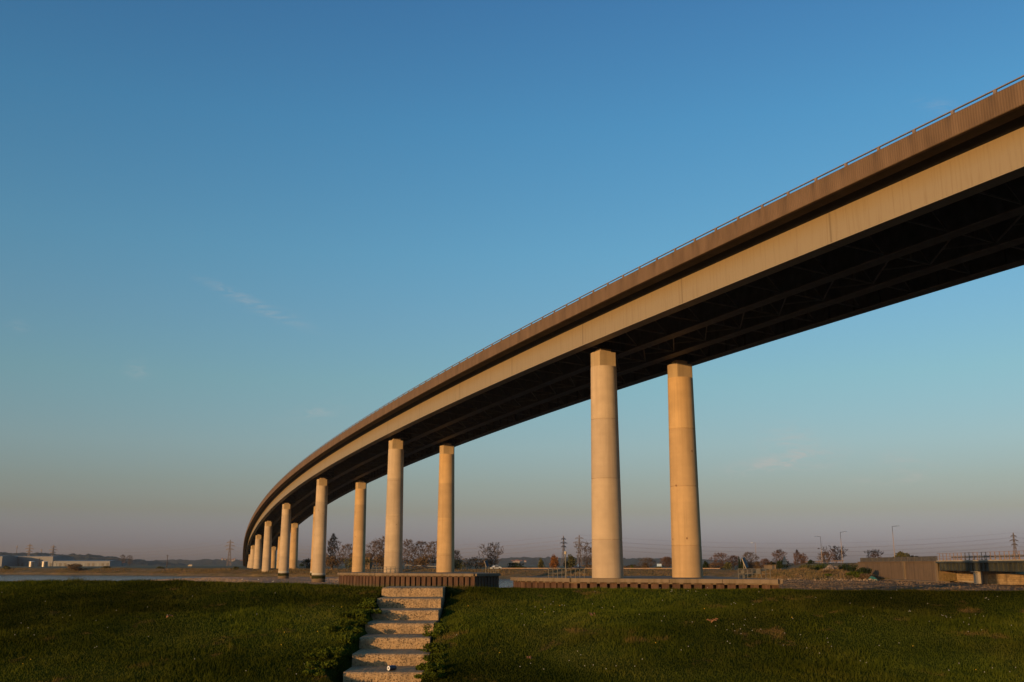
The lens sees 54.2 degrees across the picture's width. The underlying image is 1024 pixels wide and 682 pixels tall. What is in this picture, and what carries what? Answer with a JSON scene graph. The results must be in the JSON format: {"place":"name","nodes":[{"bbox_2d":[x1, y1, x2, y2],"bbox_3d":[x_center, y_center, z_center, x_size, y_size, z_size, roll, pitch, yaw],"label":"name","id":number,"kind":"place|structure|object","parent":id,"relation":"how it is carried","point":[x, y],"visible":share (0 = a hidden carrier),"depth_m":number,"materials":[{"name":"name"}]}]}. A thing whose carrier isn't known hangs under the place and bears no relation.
{"place":"outdoors","nodes":[
{"label":"outdoors","id":0,"kind":"place"},
{"bbox_2d":[0,552,187,565],"bbox_3d":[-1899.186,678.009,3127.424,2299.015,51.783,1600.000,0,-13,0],"label":"hills","id":1,"kind":"structure","parent":0,"point":[138,562],"depth_m":2801.41,"materials":[{"name":"grey plant"}]},
{"bbox_2d":[0,575,512,587],"bbox_3d":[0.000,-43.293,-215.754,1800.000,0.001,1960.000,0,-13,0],"label":"river","id":2,"kind":"structure","parent":0,"point":[503,583],"depth_m":397.24,"materials":[{"name":"blue liquid"}]},
{"bbox_2d":[337,572,500,587],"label":"pier platform","id":3,"kind":"structure","parent":2,"relation":"in","point":[384,579],"depth_m":179.89,"materials":[{"name":"concrete"}]},
{"bbox_2d":[510,576,782,589],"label":"pier platform","id":4,"kind":"structure","parent":2,"relation":"in","point":[664,582],"depth_m":111.14,"materials":[{"name":"concrete"}]},
{"bbox_2d":[564,551,566,577],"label":"lamp post","id":5,"kind":"object","parent":4,"relation":"on","point":[565,552],"visible":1,"depth_m":117.06,"materials":[{"name":"metal"}]},
{"bbox_2d":[548,568,584,577],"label":"guard rail","id":6,"kind":"object","parent":4,"relation":"on","point":[566,572],"visible":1,"depth_m":117.91,"materials":[{"name":"grey metal"}]},
{"bbox_2d":[741,557,748,577],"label":"solar panel post","id":7,"kind":"object","parent":4,"relation":"on","point":[745,564],"visible":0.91,"depth_m":114.00,"materials":[{"name":"metal"}]},
{"bbox_2d":[738,569,770,577],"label":"guard rail","id":8,"kind":"object","parent":4,"relation":"on","point":[758,571],"visible":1,"depth_m":112.92,"materials":[{"name":"grey metal"}]},
{"bbox_2d":[209,577,338,584],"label":"mudflat","id":9,"kind":"structure","parent":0,"point":[273,579],"depth_m":326.43,"materials":[{"name":"brown soil"}]},
{"bbox_2d":[155,577,338,583],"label":"mud clods","id":10,"kind":"object","parent":9,"relation":"on","point":[239,578],"visible":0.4,"depth_m":327.75,"materials":[{"name":"brown soil"}]},
{"bbox_2d":[0,565,755,569],"bbox_3d":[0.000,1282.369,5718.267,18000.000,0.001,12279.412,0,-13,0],"label":"ground","id":11,"kind":"structure","parent":0,"point":[298,567],"depth_m":703.24,"materials":[{"name":"brown soil"}]},
{"bbox_2d":[0,556,17,565],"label":"warehouse","id":12,"kind":"structure","parent":11,"relation":"on","point":[8,560],"depth_m":1246.55,"materials":[{"name":"metal"}]},
{"bbox_2d":[28,561,34,566],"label":"storage tank","id":13,"kind":"object","parent":11,"relation":"on","point":[31,564],"visible":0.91,"depth_m":934.84,"materials":[{"name":"metal"}]},
{"bbox_2d":[41,561,47,566],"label":"storage tank","id":14,"kind":"object","parent":11,"relation":"on","point":[44,563],"visible":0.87,"depth_m":934.86,"materials":[{"name":"metal"}]},
{"bbox_2d":[17,556,72,565],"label":"warehouse","id":15,"kind":"structure","parent":11,"relation":"on","point":[23,560],"depth_m":1270.31,"materials":[{"name":"grey metal"}]},
{"bbox_2d":[53,560,121,565],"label":"warehouse","id":16,"kind":"structure","parent":11,"relation":"on","point":[91,562],"depth_m":1259.46,"materials":[{"name":"beige metal"}]},
{"bbox_2d":[226,540,233,565],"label":"electricity pylon","id":17,"kind":"object","parent":11,"relation":"on","point":[230,548],"visible":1,"depth_m":1859.52,"materials":[{"name":"metal"}]},
{"bbox_2d":[51,541,226,558],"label":"power line","id":18,"kind":"object","parent":17,"relation":"hanging from","point":[136,555],"visible":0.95,"depth_m":2166.16,"materials":[{"name":"metal"}]},
{"bbox_2d":[227,536,564,558],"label":"power line","id":19,"kind":"object","parent":17,"relation":"hanging from","point":[459,549],"visible":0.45,"depth_m":1540.54,"materials":[{"name":"metal"}]},
{"bbox_2d":[299,558,310,568],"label":"bush","id":20,"kind":"object","parent":11,"relation":"on","point":[303,563],"visible":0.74,"depth_m":433.60,"materials":[{"name":"green plant"}]},
{"bbox_2d":[326,533,340,565],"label":"poplar tree","id":21,"kind":"object","parent":11,"relation":"on","point":[333,538],"visible":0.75,"depth_m":445.09,"materials":[{"name":"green plant"}]},
{"bbox_2d":[326,554,346,568],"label":"thicket","id":22,"kind":"object","parent":11,"relation":"on","point":[330,561],"visible":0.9,"depth_m":429.98,"materials":[{"name":"brown plant"}]},
{"bbox_2d":[337,544,352,568],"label":"bare tree","id":23,"kind":"object","parent":11,"relation":"on","point":[347,546],"visible":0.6,"depth_m":439.51,"materials":[{"name":"brown plant"}]},
{"bbox_2d":[343,558,371,568],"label":"thicket","id":24,"kind":"object","parent":11,"relation":"on","point":[367,560],"visible":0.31,"depth_m":419.46,"materials":[{"name":"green plant"}]},
{"bbox_2d":[349,553,371,568],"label":"barn","id":25,"kind":"structure","parent":11,"relation":"on","point":[368,565],"depth_m":435.91,"materials":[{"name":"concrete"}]},
{"bbox_2d":[365,540,383,568],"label":"bare tree","id":26,"kind":"object","parent":11,"relation":"on","point":[376,547],"visible":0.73,"depth_m":430.15,"materials":[{"name":"brown plant"}]},
{"bbox_2d":[369,536,384,564],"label":"bare tree","id":27,"kind":"object","parent":11,"relation":"on","point":[382,541],"visible":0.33,"depth_m":436.24,"materials":[{"name":"brown plant"}]},
{"bbox_2d":[371,555,383,568],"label":"thicket","id":28,"kind":"object","parent":11,"relation":"on","point":[377,560],"visible":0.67,"depth_m":417.41,"materials":[{"name":"brown plant"}]},
{"bbox_2d":[402,539,417,564],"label":"bare tree","id":29,"kind":"object","parent":11,"relation":"on","point":[406,550],"visible":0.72,"depth_m":428.31,"materials":[{"name":"brown plant"}]},
{"bbox_2d":[402,554,435,568],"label":"thicket","id":30,"kind":"object","parent":11,"relation":"on","point":[419,559],"visible":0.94,"depth_m":420.62,"materials":[{"name":"brown plant"}]},
{"bbox_2d":[411,541,432,562],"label":"bare tree","id":31,"kind":"object","parent":11,"relation":"on","point":[415,549],"visible":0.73,"depth_m":432.18,"materials":[{"name":"brown plant"}]},
{"bbox_2d":[424,541,436,567],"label":"bare tree","id":32,"kind":"object","parent":11,"relation":"on","point":[431,546],"visible":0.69,"depth_m":427.18,"materials":[{"name":"brown plant"}]},
{"bbox_2d":[454,550,461,561],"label":"bare tree","id":33,"kind":"object","parent":11,"relation":"on","point":[456,556],"visible":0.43,"depth_m":439.15,"materials":[{"name":"brown plant"}]},
{"bbox_2d":[454,559,464,568],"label":"thicket","id":34,"kind":"object","parent":11,"relation":"on","point":[458,563],"visible":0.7,"depth_m":420.97,"materials":[{"name":"green plant"}]},
{"bbox_2d":[462,556,493,568],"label":"thicket","id":35,"kind":"object","parent":11,"relation":"on","point":[480,563],"visible":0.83,"depth_m":428.79,"materials":[{"name":"brown plant"}]},
{"bbox_2d":[478,542,503,566],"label":"bare tree","id":36,"kind":"object","parent":11,"relation":"on","point":[492,555],"visible":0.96,"depth_m":429.77,"materials":[{"name":"brown plant"}]},
{"bbox_2d":[507,562,526,567],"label":"hedge","id":37,"kind":"object","parent":11,"relation":"on","point":[515,565],"visible":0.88,"depth_m":438.04,"materials":[{"name":"green plant"}]},
{"bbox_2d":[538,558,544,567],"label":"conifer tree","id":38,"kind":"object","parent":11,"relation":"on","point":[540,563],"visible":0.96,"depth_m":438.55,"materials":[{"name":"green plant"}]},
{"bbox_2d":[549,555,559,567],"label":"autumn tree","id":39,"kind":"object","parent":11,"relation":"on","point":[554,563],"visible":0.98,"depth_m":414.16,"materials":[{"name":"orange plant"}]},
{"bbox_2d":[561,536,566,564],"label":"electricity pylon","id":40,"kind":"object","parent":11,"relation":"on","point":[563,548],"visible":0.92,"depth_m":1468.55,"materials":[{"name":"metal"}]},
{"bbox_2d":[563,554,576,567],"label":"evergreen tree","id":41,"kind":"object","parent":11,"relation":"on","point":[571,562],"visible":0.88,"depth_m":419.59,"materials":[{"name":"green plant"}]},
{"bbox_2d":[573,535,584,564],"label":"electricity pylon","id":42,"kind":"object","parent":11,"relation":"on","point":[579,542],"visible":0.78,"depth_m":1468.93,"materials":[{"name":"metal"}]},
{"bbox_2d":[575,541,591,564],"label":"bare tree","id":43,"kind":"object","parent":11,"relation":"on","point":[586,555],"visible":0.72,"depth_m":415.88,"materials":[{"name":"brown plant"}]},
{"bbox_2d":[243,75,1023,581],"bbox_3d":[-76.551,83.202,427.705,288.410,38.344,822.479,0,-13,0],"label":"viaduct","id":44,"kind":"object","parent":11,"relation":"on","point":[937,205],"visible":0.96,"depth_m":113.46,"materials":[{"name":"concrete"}]},
{"bbox_2d":[623,564,649,569],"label":"thicket","id":45,"kind":"object","parent":11,"relation":"on","point":[634,566],"visible":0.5,"depth_m":398.18,"materials":[{"name":"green plant"}]},
{"bbox_2d":[638,557,655,566],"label":"bare tree","id":46,"kind":"object","parent":11,"relation":"on","point":[650,564],"visible":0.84,"depth_m":429.35,"materials":[{"name":"brown plant"}]},
{"bbox_2d":[659,556,671,569],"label":"bare tree","id":47,"kind":"object","parent":11,"relation":"on","point":[666,564],"visible":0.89,"depth_m":394.72,"materials":[{"name":"brown plant"}]},
{"bbox_2d":[703,561,708,569],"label":"bush","id":48,"kind":"object","parent":11,"relation":"on","point":[705,564],"visible":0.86,"depth_m":389.63,"materials":[{"name":"green plant"}]},
{"bbox_2d":[708,552,731,569],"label":"bare tree","id":49,"kind":"object","parent":11,"relation":"on","point":[717,557],"visible":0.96,"depth_m":390.08,"materials":[{"name":"brown plant"}]},
{"bbox_2d":[709,563,731,568],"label":"thicket","id":50,"kind":"object","parent":11,"relation":"on","point":[711,565],"visible":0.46,"depth_m":400.26,"materials":[{"name":"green plant"}]},
{"bbox_2d":[722,562,733,569],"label":"bush","id":51,"kind":"object","parent":11,"relation":"on","point":[728,566],"visible":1,"depth_m":383.94,"materials":[{"name":"green plant"}]},
{"bbox_2d":[728,555,740,567],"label":"bare tree","id":52,"kind":"object","parent":11,"relation":"on","point":[732,557],"visible":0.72,"depth_m":395.03,"materials":[{"name":"brown plant"}]},
{"bbox_2d":[738,556,740,569],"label":"cypress tree","id":53,"kind":"object","parent":11,"relation":"on","point":[739,566],"visible":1,"depth_m":388.22,"materials":[{"name":"green plant"}]},
{"bbox_2d":[736,563,762,568],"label":"thicket","id":54,"kind":"object","parent":11,"relation":"on","point":[751,566],"visible":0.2,"depth_m":400.76,"materials":[{"name":"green plant"}]},
{"bbox_2d":[741,552,759,569],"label":"bare tree","id":55,"kind":"object","parent":11,"relation":"on","point":[745,554],"visible":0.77,"depth_m":395.00,"materials":[{"name":"brown plant"}]},
{"bbox_2d":[754,561,761,568],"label":"bush","id":56,"kind":"object","parent":11,"relation":"on","point":[757,566],"visible":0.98,"depth_m":382.24,"materials":[{"name":"green plant"}]},
{"bbox_2d":[760,558,771,566],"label":"bare tree","id":57,"kind":"object","parent":11,"relation":"on","point":[766,562],"visible":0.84,"depth_m":390.04,"materials":[{"name":"brown plant"}]},
{"bbox_2d":[764,565,775,569],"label":"hut","id":58,"kind":"object","parent":11,"relation":"on","point":[769,567],"visible":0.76,"depth_m":362.88,"materials":[{"name":"concrete"}]},
{"bbox_2d":[771,549,787,563],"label":"bare tree","id":59,"kind":"object","parent":11,"relation":"on","point":[776,556],"visible":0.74,"depth_m":410.52,"materials":[{"name":"brown plant"}]},
{"bbox_2d":[776,560,788,568],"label":"bush","id":60,"kind":"object","parent":11,"relation":"on","point":[780,564],"visible":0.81,"depth_m":350.86,"materials":[{"name":"green plant"}]},
{"bbox_2d":[793,549,801,564],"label":"bare tree","id":61,"kind":"object","parent":11,"relation":"on","point":[796,556],"visible":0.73,"depth_m":410.13,"materials":[{"name":"brown plant"}]},
{"bbox_2d":[799,553,807,562],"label":"bare tree","id":62,"kind":"object","parent":11,"relation":"on","point":[803,557],"visible":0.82,"depth_m":409.70,"materials":[{"name":"brown plant"}]},
{"bbox_2d":[1010,533,1017,558],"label":"electricity pylon","id":63,"kind":"object","parent":11,"relation":"on","point":[1014,545],"visible":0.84,"depth_m":1469.50,"materials":[{"name":"metal"}]},
{"bbox_2d":[573,533,1011,556],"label":"power line","id":64,"kind":"object","parent":63,"relation":"hanging from","point":[818,556],"visible":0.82,"depth_m":1470.43,"materials":[{"name":"metal"}]},
{"bbox_2d":[154,557,799,564],"bbox_3d":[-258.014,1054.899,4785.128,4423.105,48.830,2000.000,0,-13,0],"label":"hills","id":65,"kind":"structure","parent":0,"point":[547,560],"depth_m":4257.27,"materials":[{"name":"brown plant"}]},
{"bbox_2d":[0,577,1023,681],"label":"grass bank","id":66,"kind":"structure","parent":0,"point":[847,643],"depth_m":16.47,"materials":[{"name":"green plant"}]},
{"bbox_2d":[301,597,382,675],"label":"weeds","id":67,"kind":"object","parent":66,"relation":"on","point":[336,652],"visible":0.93,"depth_m":16.23,"materials":[{"name":"green plant"}]},
{"bbox_2d":[343,586,445,681],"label":"staircase","id":68,"kind":"structure","parent":66,"relation":"on","point":[395,630],"depth_m":16.89,"materials":[{"name":"concrete"}]},
{"bbox_2d":[387,665,396,670],"bbox_3d":[-1.792,4.877,14.913,0.132,0.074,0.074,11,-17,-41],"label":"drinks can","id":69,"kind":"object","parent":68,"relation":"on","point":[391,667],"visible":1,"depth_m":14.89,"materials":[{"name":"metal"}]},
{"bbox_2d":[414,622,449,680],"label":"weeds","id":70,"kind":"object","parent":66,"relation":"on","point":[429,669],"visible":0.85,"depth_m":15.42,"materials":[{"name":"green plant"}]},
{"bbox_2d":[62,587,1015,673],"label":"daisies","id":71,"kind":"object","parent":66,"relation":"on","point":[688,646],"visible":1,"depth_m":16.46,"materials":[{"name":"plant"}]},
{"bbox_2d":[0,568,1023,578],"bbox_3d":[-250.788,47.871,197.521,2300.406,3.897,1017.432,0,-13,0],"label":"river bank","id":72,"kind":"structure","parent":0,"point":[230,574],"depth_m":420.29,"materials":[{"name":"brown soil"}]},
{"bbox_2d":[65,563,81,570],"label":"bush","id":73,"kind":"object","parent":72,"relation":"on","point":[75,567],"visible":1,"depth_m":490.84,"materials":[{"name":"brown plant"}]},
{"bbox_2d":[0,567,790,575],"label":"reeds","id":74,"kind":"object","parent":72,"relation":"on","point":[204,570],"visible":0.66,"depth_m":415.32,"materials":[{"name":"brown plant"}]},
{"bbox_2d":[502,568,591,569],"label":"crash barrier","id":75,"kind":"object","parent":72,"relation":"on","point":[533,568],"visible":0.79,"depth_m":371.20,"materials":[{"name":"grey metal"}]},
{"bbox_2d":[623,568,719,568],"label":"crash barrier","id":76,"kind":"object","parent":72,"relation":"on","point":[663,568],"visible":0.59,"depth_m":358.64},
{"bbox_2d":[953,571,1023,584],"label":"masonry wall","id":77,"kind":"structure","parent":72,"relation":"on","point":[1004,579],"depth_m":226.13,"materials":[{"name":"concrete"}]},
{"bbox_2d":[0,0,1023,562],"label":"sky","id":78,"kind":"structure","parent":0,"point":[234,233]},
{"bbox_2d":[729,568,890,579],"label":"mound","id":79,"kind":"object","parent":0,"point":[742,575],"visible":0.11,"depth_m":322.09,"materials":[{"name":"brown plant"}]},
{"bbox_2d":[799,564,814,569],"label":"bush","id":80,"kind":"object","parent":79,"relation":"on","point":[803,566],"visible":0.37,"depth_m":312.32,"materials":[{"name":"green plant"}]},
{"bbox_2d":[809,563,827,569],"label":"bush","id":81,"kind":"object","parent":79,"relation":"on","point":[819,567],"visible":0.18,"depth_m":321.31,"materials":[{"name":"green plant"}]},
{"bbox_2d":[819,570,838,573],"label":"scrub","id":82,"kind":"object","parent":79,"relation":"on","point":[828,571],"visible":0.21,"depth_m":297.23,"materials":[{"name":"brown plant"}]},
{"bbox_2d":[823,565,838,569],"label":"bush","id":83,"kind":"object","parent":79,"relation":"on","point":[828,567],"visible":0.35,"depth_m":309.66,"materials":[{"name":"beige plant"}]},
{"bbox_2d":[837,563,857,570],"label":"bush","id":84,"kind":"object","parent":79,"relation":"on","point":[847,567],"visible":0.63,"depth_m":312.10,"materials":[{"name":"green plant"}]},
{"bbox_2d":[845,571,864,578],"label":"bush","id":85,"kind":"object","parent":79,"relation":"on","point":[855,574],"visible":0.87,"depth_m":290.77,"materials":[{"name":"green plant"}]},
{"bbox_2d":[856,567,871,573],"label":"bush","id":86,"kind":"object","parent":79,"relation":"on","point":[865,570],"visible":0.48,"depth_m":303.44,"materials":[{"name":"green plant"}]},
{"bbox_2d":[751,563,971,580],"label":"embankment","id":87,"kind":"structure","parent":0,"point":[947,575],"depth_m":255.95,"materials":[{"name":"green plant"}]},
{"bbox_2d":[815,552,830,562],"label":"bare tree","id":88,"kind":"object","parent":87,"relation":"on","point":[824,559],"visible":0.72,"depth_m":400.38,"materials":[{"name":"brown plant"}]},
{"bbox_2d":[805,560,843,562],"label":"crash barrier","id":89,"kind":"object","parent":87,"relation":"on","point":[828,561],"visible":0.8,"depth_m":362.21,"materials":[{"name":"grey metal"}]},
{"bbox_2d":[818,545,848,562],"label":"bare tree","id":90,"kind":"object","parent":87,"relation":"on","point":[834,557],"visible":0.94,"depth_m":385.83,"materials":[{"name":"brown plant"}]},
{"bbox_2d":[864,549,883,557],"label":"bare tree","id":91,"kind":"object","parent":87,"relation":"on","point":[872,554],"visible":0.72,"depth_m":390.89,"materials":[{"name":"brown plant"}]},
{"bbox_2d":[895,551,909,556],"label":"bush","id":92,"kind":"object","parent":87,"relation":"on","point":[900,554],"visible":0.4,"depth_m":322.05,"materials":[{"name":"green plant"}]},
{"bbox_2d":[779,579,1023,590],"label":"shore","id":93,"kind":"structure","parent":0,"point":[894,584],"depth_m":206.84,"materials":[{"name":"gravel"}]},
{"bbox_2d":[765,578,874,580],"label":"rubble","id":94,"kind":"object","parent":93,"relation":"on","point":[831,579],"visible":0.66,"depth_m":279.09,"materials":[{"name":"stone"}]},
{"bbox_2d":[858,573,870,578],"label":"scrub","id":95,"kind":"object","parent":93,"relation":"on","point":[864,576],"visible":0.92,"depth_m":287.12,"materials":[{"name":"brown plant"}]},
{"bbox_2d":[858,561,949,582],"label":"retaining wall","id":96,"kind":"structure","parent":93,"relation":"on","point":[922,571],"depth_m":281.73,"materials":[{"name":"concrete"}]},
{"bbox_2d":[860,556,937,561],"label":"fence","id":97,"kind":"object","parent":96,"relation":"on","point":[920,558],"visible":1,"depth_m":287.41,"materials":[{"name":"metal"}]},
{"bbox_2d":[971,571,1016,583],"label":"bridge pier","id":98,"kind":"structure","parent":93,"relation":"on","point":[980,577],"depth_m":230.44,"materials":[{"name":"concrete"}]},
{"bbox_2d":[936,559,1023,571],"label":"road bridge","id":99,"kind":"structure","parent":98,"relation":"on","point":[1014,565],"depth_m":225.88,"materials":[{"name":"grey concrete"}]},
{"bbox_2d":[938,551,1023,559],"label":"bridge railing","id":100,"kind":"object","parent":99,"relation":"on","point":[981,555],"visible":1,"depth_m":226.56,"materials":[{"name":"grey metal"}]},
{"bbox_2d":[951,554,1023,559],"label":"crash barrier","id":101,"kind":"object","parent":99,"relation":"on","point":[1012,556],"visible":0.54,"depth_m":227.84,"materials":[{"name":"grey metal"}]}
]}

